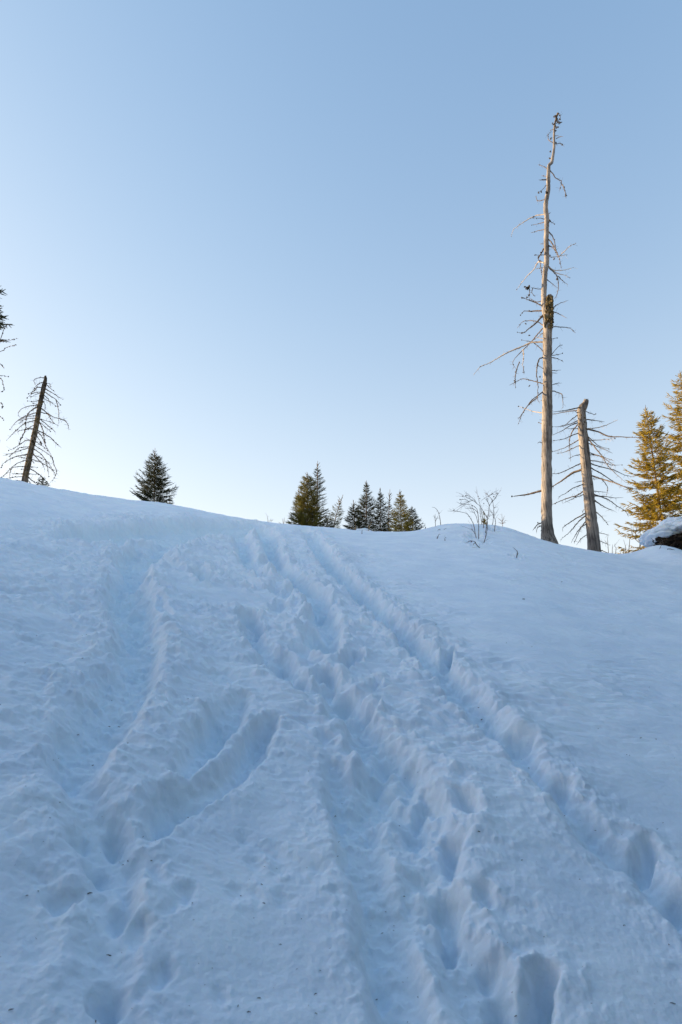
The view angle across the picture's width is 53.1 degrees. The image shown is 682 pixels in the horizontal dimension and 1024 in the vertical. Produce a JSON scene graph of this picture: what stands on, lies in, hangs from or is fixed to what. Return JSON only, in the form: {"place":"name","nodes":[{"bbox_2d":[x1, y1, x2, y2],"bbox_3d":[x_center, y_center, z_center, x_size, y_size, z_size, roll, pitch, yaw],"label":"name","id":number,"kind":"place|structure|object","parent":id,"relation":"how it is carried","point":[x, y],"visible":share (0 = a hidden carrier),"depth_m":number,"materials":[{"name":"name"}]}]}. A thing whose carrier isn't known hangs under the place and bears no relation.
{"place":"outdoors","nodes":[
{"label":"outdoors","id":0,"kind":"place"},
{"bbox_2d":[0,477,681,1023],"bbox_3d":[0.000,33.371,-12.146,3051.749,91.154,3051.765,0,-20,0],"label":"snow ground","id":1,"kind":"structure","parent":0,"point":[256,701],"depth_m":3.27,"materials":[{"name":"white snow"}]},
{"bbox_2d":[0,289,16,420],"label":"spruce","id":2,"kind":"object","parent":1,"relation":"on","point":[2,317],"visible":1,"depth_m":17.13,"materials":[{"name":"green plant"}]},
{"bbox_2d":[0,375,68,485],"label":"leaning dead conifer","id":3,"kind":"object","parent":1,"relation":"on","point":[27,466],"visible":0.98,"depth_m":18.76,"materials":[{"name":"wood"}]},
{"bbox_2d":[35,477,48,485],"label":"young spruce","id":4,"kind":"object","parent":1,"relation":"on","point":[43,482],"visible":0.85,"depth_m":18.44,"materials":[{"name":"green plant"}]},
{"bbox_2d":[130,450,177,502],"bbox_3d":[-5.805,-1.077,21.302,1.449,2.034,1.383,9,-22,-24],"label":"young spruce","id":5,"kind":"object","parent":1,"relation":"on","point":[155,488],"visible":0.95,"depth_m":21.04,"materials":[{"name":"green plant"}]},
{"bbox_2d":[286,490,310,524],"bbox_3d":[-1.351,-0.111,21.903,0.894,1.439,0.800,14,-24,-34],"label":"young spruce","id":6,"kind":"object","parent":1,"relation":"on","point":[289,522],"visible":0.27,"depth_m":21.80,"materials":[{"name":"green plant"}]},
{"bbox_2d":[288,473,327,526],"bbox_3d":[-1.036,-0.352,21.618,1.300,1.992,1.311,0,-20,0],"label":"young spruce","id":7,"kind":"object","parent":1,"relation":"on","point":[308,508],"visible":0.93,"depth_m":21.37,"materials":[{"name":"green plant"}]},
{"bbox_2d":[309,461,331,525],"bbox_3d":[-0.777,-0.500,22.337,1.071,2.546,1.016,0,-20,0],"label":"young spruce","id":8,"kind":"object","parent":1,"relation":"on","point":[317,485],"visible":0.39,"depth_m":22.33,"materials":[{"name":"green plant"}]},
{"bbox_2d":[320,516,335,527],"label":"young spruce","id":9,"kind":"object","parent":1,"relation":"on","point":[330,522],"visible":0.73,"depth_m":21.61,"materials":[{"name":"green plant"}]},
{"bbox_2d":[320,496,343,527],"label":"young spruce","id":10,"kind":"object","parent":1,"relation":"on","point":[332,514],"visible":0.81,"depth_m":22.23,"materials":[{"name":"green plant"}]},
{"bbox_2d":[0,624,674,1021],"bbox_3d":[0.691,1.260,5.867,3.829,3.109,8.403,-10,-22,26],"label":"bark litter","id":11,"kind":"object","parent":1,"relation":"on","point":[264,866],"visible":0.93,"depth_m":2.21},
{"bbox_2d":[343,500,368,529],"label":"young spruce","id":12,"kind":"object","parent":1,"relation":"on","point":[354,515],"visible":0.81,"depth_m":22.01,"materials":[{"name":"green plant"}]},
{"bbox_2d":[353,480,378,530],"bbox_3d":[0.834,-0.130,22.606,1.060,1.983,1.160,-3,-20,8],"label":"young spruce","id":13,"kind":"object","parent":1,"relation":"on","point":[365,504],"visible":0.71,"depth_m":22.49,"materials":[{"name":"green plant"}]},
{"bbox_2d":[367,488,389,531],"bbox_3d":[1.300,0.004,22.330,0.800,1.707,0.908,-11,-23,27],"label":"young spruce","id":14,"kind":"object","parent":1,"relation":"on","point":[380,516],"visible":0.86,"depth_m":22.16,"materials":[{"name":"green plant"}]},
{"bbox_2d":[382,493,393,530],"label":"young spruce","id":15,"kind":"object","parent":1,"relation":"on","point":[389,502],"visible":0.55,"depth_m":22.64,"materials":[{"name":"green plant"}]},
{"bbox_2d":[386,492,415,531],"bbox_3d":[1.939,0.048,22.150,1.081,1.681,1.047,0,-20,0],"label":"young spruce","id":16,"kind":"object","parent":1,"relation":"on","point":[397,527],"visible":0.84,"depth_m":21.96,"materials":[{"name":"green plant"}]},
{"bbox_2d":[402,507,424,531],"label":"young spruce","id":17,"kind":"object","parent":1,"relation":"on","point":[415,517],"visible":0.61,"depth_m":22.09,"materials":[{"name":"green plant"}]},
{"bbox_2d":[450,490,499,541],"bbox_3d":[3.421,0.184,16.057,1.089,2.216,2.967,-12,-23,29],"label":"rose bush","id":18,"kind":"object","parent":1,"relation":"on","point":[481,511],"visible":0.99,"depth_m":15.70,"materials":[{"name":"grey plant"}]},
{"bbox_2d":[474,112,575,543],"bbox_3d":[5.670,-6.075,20.792,3.612,15.162,1.635,-12,-23,29],"label":"dead tree","id":19,"kind":"object","parent":1,"relation":"on","point":[547,316],"visible":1,"depth_m":20.01,"materials":[{"name":"wood"}]},
{"bbox_2d":[552,399,646,552],"bbox_3d":[7.309,-1.115,19.550,2.952,5.066,1.841,-6,-21,17],"label":"broken snag","id":20,"kind":"object","parent":1,"relation":"on","point":[591,522],"visible":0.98,"depth_m":19.70,"materials":[{"name":"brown wood"}]},
{"bbox_2d":[605,538,623,553],"bbox_3d":[7.856,0.991,19.667,0.551,0.875,0.274,-5,-21,13],"label":"dry shrub","id":21,"kind":"object","parent":1,"relation":"on","point":[612,548],"visible":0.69,"depth_m":19.67,"materials":[{"name":"plant"}]},
{"bbox_2d":[623,518,651,552],"bbox_3d":[8.553,0.806,19.504,0.901,1.318,0.346,-12,-23,29],"label":"dry shrub","id":22,"kind":"object","parent":1,"relation":"on","point":[635,538],"visible":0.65,"depth_m":19.57,"materials":[{"name":"plant"}]},
{"bbox_2d":[614,405,681,553],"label":"spruce","id":23,"kind":"object","parent":1,"relation":"on","point":[654,503],"visible":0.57,"depth_m":24.54,"materials":[{"name":"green plant"}]},
{"bbox_2d":[638,517,681,549],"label":"uprooted stump","id":24,"kind":"object","parent":1,"relation":"on","point":[667,532],"visible":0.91,"depth_m":15.58,"materials":[{"name":"soil"}]},
{"bbox_2d":[647,371,681,513],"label":"spruce","id":25,"kind":"object","parent":1,"relation":"on","point":[676,413],"visible":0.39,"depth_m":27.15,"materials":[{"name":"green plant"}]},
{"bbox_2d":[0,0,681,553],"label":"sky","id":26,"kind":"structure","parent":0,"point":[248,245],"materials":[{"name":"blue"}]}
]}

